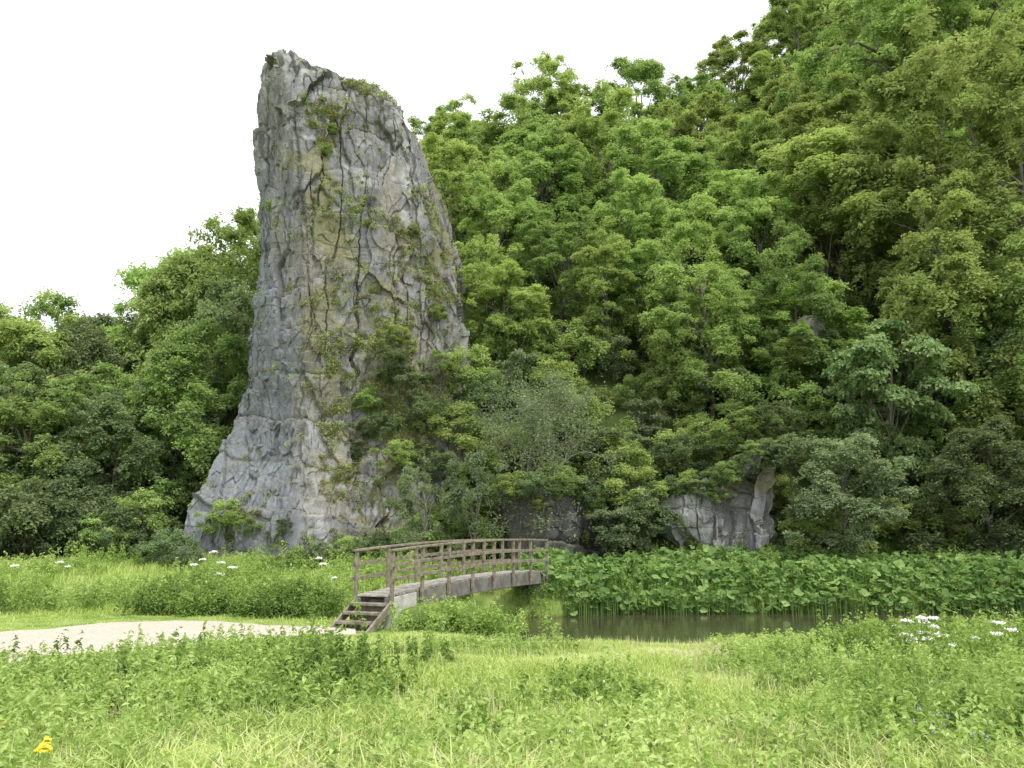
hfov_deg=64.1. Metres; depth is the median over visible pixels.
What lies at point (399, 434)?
rock ledge vegetation
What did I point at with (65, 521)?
hazel shrub
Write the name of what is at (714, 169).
ash tree
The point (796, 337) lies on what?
ivy shrub
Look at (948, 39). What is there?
ash tree
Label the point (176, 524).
hazel shrub
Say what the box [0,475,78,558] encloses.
hazel shrub
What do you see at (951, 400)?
hazel shrub
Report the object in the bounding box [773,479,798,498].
ivy shrub
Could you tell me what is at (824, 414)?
hazel shrub
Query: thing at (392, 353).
ivy shrub
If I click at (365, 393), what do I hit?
ivy shrub
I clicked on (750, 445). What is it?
ivy shrub
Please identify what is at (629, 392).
hazel shrub
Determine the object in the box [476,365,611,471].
hawthorn shrub
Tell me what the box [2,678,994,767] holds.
meadow flowers
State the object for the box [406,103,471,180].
ash tree
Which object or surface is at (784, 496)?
hazel shrub
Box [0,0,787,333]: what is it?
sky
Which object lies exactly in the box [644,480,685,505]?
ivy shrub
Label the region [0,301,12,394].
woodland edge tree
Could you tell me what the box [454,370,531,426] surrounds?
hazel shrub
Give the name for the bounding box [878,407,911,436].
hazel shrub
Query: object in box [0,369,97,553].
woodland edge tree
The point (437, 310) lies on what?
ivy shrub
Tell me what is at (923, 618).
cow parsley
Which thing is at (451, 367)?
ivy shrub
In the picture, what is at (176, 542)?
hazel shrub
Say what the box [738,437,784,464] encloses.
ivy shrub
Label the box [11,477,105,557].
hazel shrub
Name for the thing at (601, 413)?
hazel shrub
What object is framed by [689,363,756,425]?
hazel shrub
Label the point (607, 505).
hazel shrub
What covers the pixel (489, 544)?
hazel shrub
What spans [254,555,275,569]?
hazel shrub
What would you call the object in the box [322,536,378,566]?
hazel shrub
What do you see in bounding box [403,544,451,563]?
hazel shrub
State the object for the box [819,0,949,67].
ash tree
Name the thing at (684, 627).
river
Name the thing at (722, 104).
ash tree
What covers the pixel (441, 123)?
ash tree
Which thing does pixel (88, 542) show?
hazel shrub
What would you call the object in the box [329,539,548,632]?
footbridge
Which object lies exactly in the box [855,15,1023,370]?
ash tree
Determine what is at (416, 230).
ivy shrub
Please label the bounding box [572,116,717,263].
ash tree
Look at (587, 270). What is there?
ash tree
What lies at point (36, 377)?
woodland edge tree
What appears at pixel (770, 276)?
ash tree
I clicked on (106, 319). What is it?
woodland edge tree
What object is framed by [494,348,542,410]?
hazel shrub
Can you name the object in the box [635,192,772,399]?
ash tree
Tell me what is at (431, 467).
ivy shrub
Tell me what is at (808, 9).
ash tree
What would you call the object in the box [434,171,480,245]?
ash tree
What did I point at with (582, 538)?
hazel shrub
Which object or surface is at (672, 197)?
ash tree
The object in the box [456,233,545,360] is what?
ash tree
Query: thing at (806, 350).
ivy shrub
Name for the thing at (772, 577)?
butterbur plants
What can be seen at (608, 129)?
ash tree
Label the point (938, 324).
ash tree
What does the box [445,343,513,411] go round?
hazel shrub
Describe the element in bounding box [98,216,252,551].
woodland edge tree
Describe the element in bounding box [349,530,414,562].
hazel shrub
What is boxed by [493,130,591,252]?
ash tree
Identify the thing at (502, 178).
ash tree
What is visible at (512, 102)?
ash tree
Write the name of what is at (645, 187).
ash tree
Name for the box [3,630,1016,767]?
grass seed heads
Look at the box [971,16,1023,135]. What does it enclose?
ash tree
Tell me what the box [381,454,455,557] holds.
willow shrub
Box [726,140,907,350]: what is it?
ash tree
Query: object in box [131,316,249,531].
woodland edge tree
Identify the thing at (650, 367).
hazel shrub
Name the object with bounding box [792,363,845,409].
hazel shrub
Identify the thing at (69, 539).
hazel shrub
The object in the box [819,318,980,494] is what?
sycamore tree
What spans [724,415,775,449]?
hazel shrub
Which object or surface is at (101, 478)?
hazel shrub
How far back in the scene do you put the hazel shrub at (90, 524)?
34.72 m
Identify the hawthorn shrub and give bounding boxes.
[458,383,633,538]
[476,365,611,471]
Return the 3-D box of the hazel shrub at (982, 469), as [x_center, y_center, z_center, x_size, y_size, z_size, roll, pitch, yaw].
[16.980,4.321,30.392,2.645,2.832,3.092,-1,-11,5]
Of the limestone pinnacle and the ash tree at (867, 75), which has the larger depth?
the ash tree at (867, 75)
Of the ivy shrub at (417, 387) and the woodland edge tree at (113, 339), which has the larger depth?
the woodland edge tree at (113, 339)
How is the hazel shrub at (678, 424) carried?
on the ground at (484, 597)
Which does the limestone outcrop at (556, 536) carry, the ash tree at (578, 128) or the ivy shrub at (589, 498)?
the ivy shrub at (589, 498)
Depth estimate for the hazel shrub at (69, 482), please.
34.31 m
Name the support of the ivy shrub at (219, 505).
on the limestone pinnacle
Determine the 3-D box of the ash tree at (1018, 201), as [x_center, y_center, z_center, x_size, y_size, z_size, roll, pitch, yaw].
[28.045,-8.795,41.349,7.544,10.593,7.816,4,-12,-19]
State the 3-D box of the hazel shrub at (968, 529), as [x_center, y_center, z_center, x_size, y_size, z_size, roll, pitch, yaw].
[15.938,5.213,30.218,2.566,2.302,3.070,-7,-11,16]
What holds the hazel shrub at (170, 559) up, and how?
on the ground at (484, 597)
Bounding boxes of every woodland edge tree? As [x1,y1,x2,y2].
[0,286,85,460]
[0,291,124,465]
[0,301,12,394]
[0,361,81,500]
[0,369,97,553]
[3,310,143,476]
[5,360,149,489]
[38,378,188,524]
[70,298,161,461]
[80,311,140,327]
[85,345,226,553]
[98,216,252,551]
[118,242,250,513]
[131,202,260,511]
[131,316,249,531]
[154,272,257,519]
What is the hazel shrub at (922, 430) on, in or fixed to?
on the ground at (484, 597)
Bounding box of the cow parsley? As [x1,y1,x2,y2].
[11,550,1017,654]
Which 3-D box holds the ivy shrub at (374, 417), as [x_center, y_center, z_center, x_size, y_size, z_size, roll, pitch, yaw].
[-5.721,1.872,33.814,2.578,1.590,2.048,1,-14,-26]
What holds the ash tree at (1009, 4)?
on the ground at (484, 597)
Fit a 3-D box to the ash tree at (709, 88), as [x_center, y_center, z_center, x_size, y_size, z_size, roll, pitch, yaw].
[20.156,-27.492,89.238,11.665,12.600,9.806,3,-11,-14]
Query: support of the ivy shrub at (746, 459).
on the limestone outcrop at (747, 516)
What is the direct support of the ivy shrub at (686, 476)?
on the limestone outcrop at (747, 516)
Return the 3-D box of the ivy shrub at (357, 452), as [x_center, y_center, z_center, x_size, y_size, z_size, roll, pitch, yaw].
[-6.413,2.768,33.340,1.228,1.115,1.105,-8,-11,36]
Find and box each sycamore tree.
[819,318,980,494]
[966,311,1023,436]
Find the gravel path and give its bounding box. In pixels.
[0,620,355,665]
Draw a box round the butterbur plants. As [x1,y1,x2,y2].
[515,522,1023,616]
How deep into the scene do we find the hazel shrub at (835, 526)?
29.86 m
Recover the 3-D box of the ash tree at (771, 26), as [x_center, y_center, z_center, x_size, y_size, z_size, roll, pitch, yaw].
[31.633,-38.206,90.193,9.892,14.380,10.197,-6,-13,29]
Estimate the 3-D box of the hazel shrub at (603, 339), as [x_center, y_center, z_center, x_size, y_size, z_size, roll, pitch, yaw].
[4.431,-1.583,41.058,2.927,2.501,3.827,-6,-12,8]
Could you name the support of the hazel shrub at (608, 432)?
on the ground at (484, 597)
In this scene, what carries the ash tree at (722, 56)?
on the ground at (484, 597)
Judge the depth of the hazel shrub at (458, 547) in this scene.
29.07 m
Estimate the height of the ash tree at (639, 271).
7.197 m
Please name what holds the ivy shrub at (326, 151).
on the limestone pinnacle
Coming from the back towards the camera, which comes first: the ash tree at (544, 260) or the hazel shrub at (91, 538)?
the ash tree at (544, 260)
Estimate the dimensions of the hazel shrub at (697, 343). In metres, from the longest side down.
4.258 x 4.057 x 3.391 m
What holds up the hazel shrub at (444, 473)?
on the ground at (484, 597)
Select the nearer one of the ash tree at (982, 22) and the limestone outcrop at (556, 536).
the limestone outcrop at (556, 536)
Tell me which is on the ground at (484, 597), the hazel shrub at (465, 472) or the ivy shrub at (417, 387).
the hazel shrub at (465, 472)
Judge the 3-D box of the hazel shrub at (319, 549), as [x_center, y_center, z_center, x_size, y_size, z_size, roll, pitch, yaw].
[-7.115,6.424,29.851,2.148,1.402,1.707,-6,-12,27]
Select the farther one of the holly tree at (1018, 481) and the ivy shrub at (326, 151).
the ivy shrub at (326, 151)
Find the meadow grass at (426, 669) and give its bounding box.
[0,519,1023,767]
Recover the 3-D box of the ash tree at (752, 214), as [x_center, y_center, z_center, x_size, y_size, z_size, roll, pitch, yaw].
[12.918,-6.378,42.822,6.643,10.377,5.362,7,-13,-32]
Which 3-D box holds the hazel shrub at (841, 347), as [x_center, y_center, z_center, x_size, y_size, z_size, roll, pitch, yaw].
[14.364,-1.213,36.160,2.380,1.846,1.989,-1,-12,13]
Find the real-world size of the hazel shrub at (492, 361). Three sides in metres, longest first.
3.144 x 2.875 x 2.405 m
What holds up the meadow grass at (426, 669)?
on the ground at (484, 597)
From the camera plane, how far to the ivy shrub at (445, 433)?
33.93 m
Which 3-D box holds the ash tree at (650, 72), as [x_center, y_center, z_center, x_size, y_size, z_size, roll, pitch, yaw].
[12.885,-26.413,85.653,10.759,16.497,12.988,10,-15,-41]
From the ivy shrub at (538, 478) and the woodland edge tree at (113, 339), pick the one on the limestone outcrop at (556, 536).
the ivy shrub at (538, 478)
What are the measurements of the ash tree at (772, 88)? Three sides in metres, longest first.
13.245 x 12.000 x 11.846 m
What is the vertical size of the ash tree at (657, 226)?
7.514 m
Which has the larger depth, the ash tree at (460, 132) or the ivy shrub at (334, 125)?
the ash tree at (460, 132)
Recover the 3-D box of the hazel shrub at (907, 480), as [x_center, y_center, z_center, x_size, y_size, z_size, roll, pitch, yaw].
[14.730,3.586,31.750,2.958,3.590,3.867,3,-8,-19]
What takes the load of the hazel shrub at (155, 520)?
on the ground at (484, 597)
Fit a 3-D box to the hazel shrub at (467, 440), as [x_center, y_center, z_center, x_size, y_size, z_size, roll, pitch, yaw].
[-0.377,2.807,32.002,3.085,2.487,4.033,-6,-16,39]
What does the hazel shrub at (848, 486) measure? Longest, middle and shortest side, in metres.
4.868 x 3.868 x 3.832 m
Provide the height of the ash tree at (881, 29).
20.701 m
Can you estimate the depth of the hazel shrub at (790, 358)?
35.90 m
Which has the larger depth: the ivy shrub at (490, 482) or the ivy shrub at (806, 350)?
the ivy shrub at (806, 350)
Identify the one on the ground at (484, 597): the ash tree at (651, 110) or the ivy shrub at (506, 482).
the ash tree at (651, 110)
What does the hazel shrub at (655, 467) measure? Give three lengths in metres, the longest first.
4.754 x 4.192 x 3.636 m
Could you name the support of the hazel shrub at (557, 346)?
on the ground at (484, 597)
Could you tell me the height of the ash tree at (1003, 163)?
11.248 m
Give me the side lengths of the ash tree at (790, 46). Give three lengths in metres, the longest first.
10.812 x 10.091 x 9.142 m
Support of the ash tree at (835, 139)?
on the ground at (484, 597)
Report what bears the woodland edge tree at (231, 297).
on the ground at (484, 597)
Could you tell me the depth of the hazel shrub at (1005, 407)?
33.28 m
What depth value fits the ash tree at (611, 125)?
72.54 m
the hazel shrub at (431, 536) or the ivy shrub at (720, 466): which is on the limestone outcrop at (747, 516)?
the ivy shrub at (720, 466)
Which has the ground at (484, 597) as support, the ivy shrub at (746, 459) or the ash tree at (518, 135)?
the ash tree at (518, 135)
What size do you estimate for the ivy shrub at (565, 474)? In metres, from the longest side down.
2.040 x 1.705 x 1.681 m
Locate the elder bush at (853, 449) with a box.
[776,431,918,557]
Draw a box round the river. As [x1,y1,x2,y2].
[407,613,1023,643]
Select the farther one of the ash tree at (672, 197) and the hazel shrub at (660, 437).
the ash tree at (672, 197)
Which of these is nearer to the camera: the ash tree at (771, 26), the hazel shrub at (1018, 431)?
the hazel shrub at (1018, 431)
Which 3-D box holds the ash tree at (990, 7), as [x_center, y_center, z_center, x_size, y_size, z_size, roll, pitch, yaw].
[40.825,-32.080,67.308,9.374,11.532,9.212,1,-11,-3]
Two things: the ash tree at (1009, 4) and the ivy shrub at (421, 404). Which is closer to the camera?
the ivy shrub at (421, 404)
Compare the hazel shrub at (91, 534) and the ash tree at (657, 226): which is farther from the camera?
the ash tree at (657, 226)
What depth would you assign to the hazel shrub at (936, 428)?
33.56 m
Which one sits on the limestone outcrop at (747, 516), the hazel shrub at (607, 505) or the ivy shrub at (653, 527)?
the ivy shrub at (653, 527)
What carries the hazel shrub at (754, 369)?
on the ground at (484, 597)
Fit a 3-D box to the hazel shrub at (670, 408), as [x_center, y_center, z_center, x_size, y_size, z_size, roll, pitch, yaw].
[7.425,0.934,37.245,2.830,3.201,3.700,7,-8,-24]
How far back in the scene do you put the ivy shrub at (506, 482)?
28.48 m
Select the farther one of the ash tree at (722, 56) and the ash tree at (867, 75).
the ash tree at (722, 56)
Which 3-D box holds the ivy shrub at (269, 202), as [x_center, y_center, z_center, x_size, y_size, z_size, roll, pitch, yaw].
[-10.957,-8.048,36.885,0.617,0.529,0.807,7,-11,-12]
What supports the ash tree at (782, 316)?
on the ground at (484, 597)
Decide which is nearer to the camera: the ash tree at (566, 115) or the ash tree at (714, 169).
the ash tree at (714, 169)
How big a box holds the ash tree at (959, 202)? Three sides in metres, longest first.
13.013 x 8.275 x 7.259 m
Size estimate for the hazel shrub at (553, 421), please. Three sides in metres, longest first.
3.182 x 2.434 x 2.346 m
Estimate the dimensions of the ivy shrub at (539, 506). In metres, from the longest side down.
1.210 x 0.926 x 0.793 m
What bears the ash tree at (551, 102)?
on the ground at (484, 597)
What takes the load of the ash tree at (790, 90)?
on the ground at (484, 597)
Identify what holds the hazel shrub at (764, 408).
on the ground at (484, 597)
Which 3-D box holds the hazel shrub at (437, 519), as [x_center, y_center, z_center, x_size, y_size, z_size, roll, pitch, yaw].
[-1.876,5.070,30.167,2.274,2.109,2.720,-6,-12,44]
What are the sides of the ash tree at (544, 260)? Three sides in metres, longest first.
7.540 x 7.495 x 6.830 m
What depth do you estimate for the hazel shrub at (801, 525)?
29.64 m
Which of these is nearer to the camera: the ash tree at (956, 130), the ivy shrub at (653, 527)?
the ivy shrub at (653, 527)
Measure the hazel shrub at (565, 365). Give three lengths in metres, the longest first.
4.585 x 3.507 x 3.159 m
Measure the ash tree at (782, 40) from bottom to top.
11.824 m
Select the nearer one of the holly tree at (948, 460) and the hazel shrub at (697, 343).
the holly tree at (948, 460)
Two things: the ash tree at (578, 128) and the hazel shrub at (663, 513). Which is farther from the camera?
the ash tree at (578, 128)
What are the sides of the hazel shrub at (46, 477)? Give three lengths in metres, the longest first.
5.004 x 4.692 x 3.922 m
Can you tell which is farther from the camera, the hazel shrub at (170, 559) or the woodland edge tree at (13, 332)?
the woodland edge tree at (13, 332)
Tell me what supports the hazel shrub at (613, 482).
on the ground at (484, 597)
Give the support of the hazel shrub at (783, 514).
on the ground at (484, 597)
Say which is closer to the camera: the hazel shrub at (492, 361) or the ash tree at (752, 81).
the hazel shrub at (492, 361)
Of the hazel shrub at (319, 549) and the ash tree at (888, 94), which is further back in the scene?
the ash tree at (888, 94)
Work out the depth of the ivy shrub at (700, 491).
29.69 m
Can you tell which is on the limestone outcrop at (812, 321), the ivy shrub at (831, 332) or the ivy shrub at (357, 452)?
the ivy shrub at (831, 332)
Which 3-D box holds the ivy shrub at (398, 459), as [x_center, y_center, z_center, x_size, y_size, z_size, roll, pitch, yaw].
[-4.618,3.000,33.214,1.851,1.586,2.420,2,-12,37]
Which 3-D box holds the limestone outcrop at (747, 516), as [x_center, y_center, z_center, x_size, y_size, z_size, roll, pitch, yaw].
[8.343,5.330,34.008,6.016,5.051,9.293,0,-11,0]
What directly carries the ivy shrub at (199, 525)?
on the limestone pinnacle
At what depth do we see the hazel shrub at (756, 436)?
32.58 m
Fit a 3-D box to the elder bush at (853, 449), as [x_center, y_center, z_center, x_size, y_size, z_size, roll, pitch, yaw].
[11.791,4.527,28.982,4.900,5.427,5.166,-5,-11,25]
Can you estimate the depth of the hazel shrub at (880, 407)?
33.24 m
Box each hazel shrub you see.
[0,468,57,557]
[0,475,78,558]
[5,474,138,557]
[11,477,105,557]
[35,476,125,557]
[36,497,102,556]
[48,504,141,552]
[62,524,86,555]
[74,511,126,558]
[76,508,138,558]
[77,516,128,554]
[82,487,170,556]
[88,515,158,558]
[89,473,175,518]
[90,475,170,530]
[125,500,184,555]
[133,527,202,566]
[156,545,205,569]
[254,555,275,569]
[272,547,301,569]
[292,541,340,569]
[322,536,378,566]
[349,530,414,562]
[386,509,470,558]
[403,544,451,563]
[409,498,440,516]
[427,495,494,538]
[427,531,482,562]
[429,400,494,448]
[429,462,480,490]
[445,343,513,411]
[452,475,514,559]
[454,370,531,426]
[454,424,550,475]
[455,434,529,503]
[468,331,516,370]
[482,303,560,366]
[492,462,613,557]
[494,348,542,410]
[494,422,555,459]
[506,339,573,382]
[506,357,594,409]
[525,411,630,465]
[526,410,577,446]
[528,448,597,489]
[535,332,573,365]
[543,393,639,463]
[545,312,613,376]
[567,428,653,484]
[573,327,628,363]
[575,387,624,412]
[576,438,664,512]
[576,476,638,543]
[585,505,650,559]
[590,334,636,385]
[593,495,687,550]
[597,481,663,552]
[598,462,668,511]
[606,427,651,448]
[614,374,662,410]
[618,328,693,389]
[621,397,670,450]
[626,345,663,364]
[635,432,731,477]
[645,371,709,424]
[646,427,707,487]
[666,412,729,458]
[676,313,747,367]
[687,417,753,470]
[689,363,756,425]
[692,457,729,477]
[703,354,748,400]
[706,405,786,448]
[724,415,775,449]
[738,399,807,439]
[741,363,833,430]
[742,345,772,373]
[742,432,823,485]
[755,338,807,377]
[765,515,855,559]
[771,474,797,510]
[774,498,850,531]
[781,395,841,443]
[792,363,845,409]
[792,444,835,480]
[801,435,896,507]
[805,498,902,557]
[813,340,852,368]
[821,400,910,456]
[825,369,899,422]
[843,320,906,344]
[851,432,939,506]
[854,369,914,400]
[868,495,954,555]
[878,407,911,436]
[887,333,912,369]
[891,424,943,459]
[897,372,984,443]
[908,496,984,548]
[922,463,1007,519]
[942,396,984,423]
[946,396,1023,466]
[982,380,1017,421]
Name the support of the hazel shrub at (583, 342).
on the ground at (484, 597)
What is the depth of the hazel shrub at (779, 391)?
35.96 m
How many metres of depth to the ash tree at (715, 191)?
48.33 m
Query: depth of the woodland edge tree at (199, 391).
38.30 m
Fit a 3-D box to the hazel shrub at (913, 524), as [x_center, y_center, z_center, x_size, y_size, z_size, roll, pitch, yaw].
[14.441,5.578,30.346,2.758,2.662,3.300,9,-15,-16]
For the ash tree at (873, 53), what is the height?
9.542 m
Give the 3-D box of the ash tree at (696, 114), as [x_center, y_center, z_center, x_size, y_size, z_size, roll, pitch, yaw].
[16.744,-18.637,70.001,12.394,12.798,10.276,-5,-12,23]
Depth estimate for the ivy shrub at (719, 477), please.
30.14 m
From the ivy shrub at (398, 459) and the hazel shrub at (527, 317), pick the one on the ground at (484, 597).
the hazel shrub at (527, 317)
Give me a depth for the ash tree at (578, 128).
56.06 m
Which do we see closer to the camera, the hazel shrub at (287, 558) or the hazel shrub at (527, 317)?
the hazel shrub at (287, 558)
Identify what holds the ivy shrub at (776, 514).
on the limestone outcrop at (747, 516)
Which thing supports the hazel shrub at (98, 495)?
on the ground at (484, 597)
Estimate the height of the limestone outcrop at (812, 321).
2.032 m
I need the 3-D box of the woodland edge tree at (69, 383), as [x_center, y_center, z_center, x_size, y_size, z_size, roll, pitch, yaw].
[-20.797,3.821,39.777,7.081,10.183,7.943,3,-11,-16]
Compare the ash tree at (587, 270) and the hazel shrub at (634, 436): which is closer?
the hazel shrub at (634, 436)
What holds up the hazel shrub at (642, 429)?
on the ground at (484, 597)
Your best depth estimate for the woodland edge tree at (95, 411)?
36.92 m
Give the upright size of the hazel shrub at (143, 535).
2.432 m
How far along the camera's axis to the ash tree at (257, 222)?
71.14 m
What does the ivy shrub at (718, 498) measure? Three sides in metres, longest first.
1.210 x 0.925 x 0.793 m
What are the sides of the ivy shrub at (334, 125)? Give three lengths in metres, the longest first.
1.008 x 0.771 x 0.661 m
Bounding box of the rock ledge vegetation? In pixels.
[187,48,473,555]
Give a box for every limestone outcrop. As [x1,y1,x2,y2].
[487,485,606,560]
[650,447,777,558]
[791,315,824,362]
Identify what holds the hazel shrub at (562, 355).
on the ground at (484, 597)
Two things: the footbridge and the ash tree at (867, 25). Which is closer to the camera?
the footbridge
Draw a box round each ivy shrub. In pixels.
[190,514,231,541]
[193,498,242,538]
[232,512,261,540]
[262,199,271,209]
[275,517,292,538]
[316,142,334,158]
[321,122,338,136]
[344,410,407,447]
[344,439,368,464]
[350,387,382,417]
[352,345,411,389]
[368,439,422,477]
[374,324,413,348]
[383,367,428,408]
[398,395,460,430]
[400,440,458,485]
[407,224,419,240]
[407,405,489,449]
[420,347,467,400]
[426,305,448,321]
[482,477,510,515]
[487,471,541,507]
[512,471,553,504]
[528,493,553,516]
[539,461,587,499]
[559,475,612,511]
[581,490,606,521]
[643,516,662,540]
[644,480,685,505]
[653,474,695,497]
[664,468,703,494]
[683,537,699,549]
[687,466,730,490]
[688,478,714,504]
[700,460,749,491]
[706,486,737,507]
[715,453,758,482]
[734,439,772,473]
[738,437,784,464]
[765,439,791,465]
[769,509,794,527]
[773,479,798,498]
[786,331,814,353]
[799,335,820,356]
[818,327,839,344]
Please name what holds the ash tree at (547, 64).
on the ground at (484, 597)
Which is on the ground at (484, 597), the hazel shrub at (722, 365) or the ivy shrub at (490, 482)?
the hazel shrub at (722, 365)
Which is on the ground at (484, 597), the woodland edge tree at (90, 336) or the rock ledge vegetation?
the woodland edge tree at (90, 336)
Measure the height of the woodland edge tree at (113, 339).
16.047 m
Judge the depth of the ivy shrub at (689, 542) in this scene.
30.03 m
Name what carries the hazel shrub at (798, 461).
on the ground at (484, 597)
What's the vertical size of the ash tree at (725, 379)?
7.788 m
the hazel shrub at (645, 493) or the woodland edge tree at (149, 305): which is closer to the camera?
the hazel shrub at (645, 493)
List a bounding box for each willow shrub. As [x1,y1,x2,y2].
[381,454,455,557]
[440,442,508,555]
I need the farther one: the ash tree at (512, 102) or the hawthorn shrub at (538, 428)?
the ash tree at (512, 102)
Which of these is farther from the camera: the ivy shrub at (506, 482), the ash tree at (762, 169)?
the ash tree at (762, 169)
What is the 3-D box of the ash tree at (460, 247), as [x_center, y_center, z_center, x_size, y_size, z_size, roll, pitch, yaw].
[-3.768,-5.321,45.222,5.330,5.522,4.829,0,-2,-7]
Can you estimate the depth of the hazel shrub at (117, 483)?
36.59 m
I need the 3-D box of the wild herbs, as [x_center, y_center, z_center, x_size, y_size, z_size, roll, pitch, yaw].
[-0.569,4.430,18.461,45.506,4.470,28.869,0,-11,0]
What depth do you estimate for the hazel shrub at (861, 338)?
38.55 m
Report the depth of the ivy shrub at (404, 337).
34.68 m
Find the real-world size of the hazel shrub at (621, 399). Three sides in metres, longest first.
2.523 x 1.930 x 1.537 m
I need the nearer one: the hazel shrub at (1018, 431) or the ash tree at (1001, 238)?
the hazel shrub at (1018, 431)
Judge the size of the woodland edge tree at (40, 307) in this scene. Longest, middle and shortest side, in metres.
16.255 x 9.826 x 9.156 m
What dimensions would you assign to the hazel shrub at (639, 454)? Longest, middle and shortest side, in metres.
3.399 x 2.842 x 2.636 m
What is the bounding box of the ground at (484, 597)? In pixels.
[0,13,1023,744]
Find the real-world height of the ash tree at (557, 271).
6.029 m
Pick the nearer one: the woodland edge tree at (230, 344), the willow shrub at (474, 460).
the willow shrub at (474, 460)
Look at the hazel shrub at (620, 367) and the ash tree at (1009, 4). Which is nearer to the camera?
the hazel shrub at (620, 367)
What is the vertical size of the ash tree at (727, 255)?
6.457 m
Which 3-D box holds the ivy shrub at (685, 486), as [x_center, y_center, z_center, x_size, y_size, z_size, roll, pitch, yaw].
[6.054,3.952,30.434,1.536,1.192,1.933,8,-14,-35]
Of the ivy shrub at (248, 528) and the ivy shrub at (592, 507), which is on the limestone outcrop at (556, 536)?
the ivy shrub at (592, 507)
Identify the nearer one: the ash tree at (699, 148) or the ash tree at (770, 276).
the ash tree at (770, 276)
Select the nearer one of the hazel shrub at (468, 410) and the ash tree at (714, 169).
the hazel shrub at (468, 410)
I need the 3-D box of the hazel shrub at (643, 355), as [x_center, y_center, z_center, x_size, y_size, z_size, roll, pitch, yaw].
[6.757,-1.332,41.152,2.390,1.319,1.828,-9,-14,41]
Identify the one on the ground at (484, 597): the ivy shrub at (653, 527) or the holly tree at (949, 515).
the holly tree at (949, 515)
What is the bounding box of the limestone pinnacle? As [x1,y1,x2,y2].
[178,48,481,559]
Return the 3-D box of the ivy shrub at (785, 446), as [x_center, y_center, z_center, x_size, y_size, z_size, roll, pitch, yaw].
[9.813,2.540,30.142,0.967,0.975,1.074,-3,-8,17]
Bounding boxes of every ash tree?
[213,205,259,293]
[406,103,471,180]
[418,93,497,196]
[418,132,502,259]
[426,117,515,211]
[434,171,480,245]
[443,145,555,239]
[453,150,540,315]
[453,241,486,318]
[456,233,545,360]
[460,260,571,367]
[462,90,555,195]
[490,116,616,222]
[490,201,629,330]
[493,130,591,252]
[502,206,580,286]
[505,48,600,132]
[508,112,574,186]
[514,117,595,251]
[538,77,681,242]
[540,66,610,123]
[557,214,658,365]
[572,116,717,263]
[579,124,647,222]
[580,166,688,306]
[582,198,686,296]
[583,119,630,172]
[588,55,696,136]
[589,238,709,364]
[631,96,682,119]
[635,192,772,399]
[637,264,779,422]
[639,90,768,183]
[639,167,694,214]
[652,71,737,134]
[676,164,733,243]
[679,121,770,219]
[680,168,776,251]
[685,110,829,238]
[688,226,785,323]
[693,27,775,120]
[694,79,740,129]
[695,169,813,325]
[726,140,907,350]
[727,44,869,167]
[728,50,797,144]
[729,124,967,323]
[740,263,876,410]
[742,220,848,405]
[743,157,773,175]
[745,19,795,76]
[748,72,807,142]
[750,0,847,81]
[753,68,902,241]
[768,0,1023,216]
[773,1,826,50]
[788,72,903,204]
[801,0,873,38]
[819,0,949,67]
[822,45,909,118]
[823,88,1008,254]
[826,4,1023,342]
[852,11,908,50]
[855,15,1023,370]
[875,168,1023,449]
[876,0,1023,163]
[876,226,1016,347]
[897,165,1018,289]
[920,0,1023,74]
[930,200,1023,424]
[931,32,982,86]
[971,0,1022,35]
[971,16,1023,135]
[976,88,1023,228]
[989,154,1020,242]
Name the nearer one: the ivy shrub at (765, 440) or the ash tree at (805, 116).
the ivy shrub at (765, 440)
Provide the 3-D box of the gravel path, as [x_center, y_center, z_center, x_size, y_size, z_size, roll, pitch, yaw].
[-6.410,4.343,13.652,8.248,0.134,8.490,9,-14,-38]
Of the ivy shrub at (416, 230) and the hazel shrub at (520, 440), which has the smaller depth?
the hazel shrub at (520, 440)
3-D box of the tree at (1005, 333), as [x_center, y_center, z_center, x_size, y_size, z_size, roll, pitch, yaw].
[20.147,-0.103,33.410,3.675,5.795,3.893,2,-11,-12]
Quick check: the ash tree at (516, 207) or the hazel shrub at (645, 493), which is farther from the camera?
the ash tree at (516, 207)
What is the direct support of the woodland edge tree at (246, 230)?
on the ground at (484, 597)
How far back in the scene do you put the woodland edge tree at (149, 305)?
46.72 m
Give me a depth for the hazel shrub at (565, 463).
32.17 m
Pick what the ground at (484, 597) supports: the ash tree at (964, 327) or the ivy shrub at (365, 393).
the ash tree at (964, 327)
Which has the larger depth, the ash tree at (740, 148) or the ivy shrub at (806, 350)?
the ash tree at (740, 148)
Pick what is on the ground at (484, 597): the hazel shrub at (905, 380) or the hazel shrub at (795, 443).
the hazel shrub at (905, 380)
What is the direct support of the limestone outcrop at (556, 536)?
on the ground at (484, 597)
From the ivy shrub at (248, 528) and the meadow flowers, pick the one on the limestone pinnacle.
the ivy shrub at (248, 528)
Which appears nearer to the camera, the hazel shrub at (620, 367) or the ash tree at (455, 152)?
the hazel shrub at (620, 367)
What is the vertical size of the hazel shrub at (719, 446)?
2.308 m
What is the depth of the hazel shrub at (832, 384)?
36.04 m
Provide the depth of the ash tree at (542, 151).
54.55 m
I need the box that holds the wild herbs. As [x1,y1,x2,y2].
[0,506,1023,767]
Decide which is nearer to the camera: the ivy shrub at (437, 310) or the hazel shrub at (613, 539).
the hazel shrub at (613, 539)
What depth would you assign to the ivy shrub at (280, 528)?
31.51 m
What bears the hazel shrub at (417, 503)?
on the ground at (484, 597)
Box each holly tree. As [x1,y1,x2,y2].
[886,455,967,535]
[898,412,1023,559]
[1000,410,1023,505]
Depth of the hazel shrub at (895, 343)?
37.31 m
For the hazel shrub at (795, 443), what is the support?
on the limestone outcrop at (747, 516)

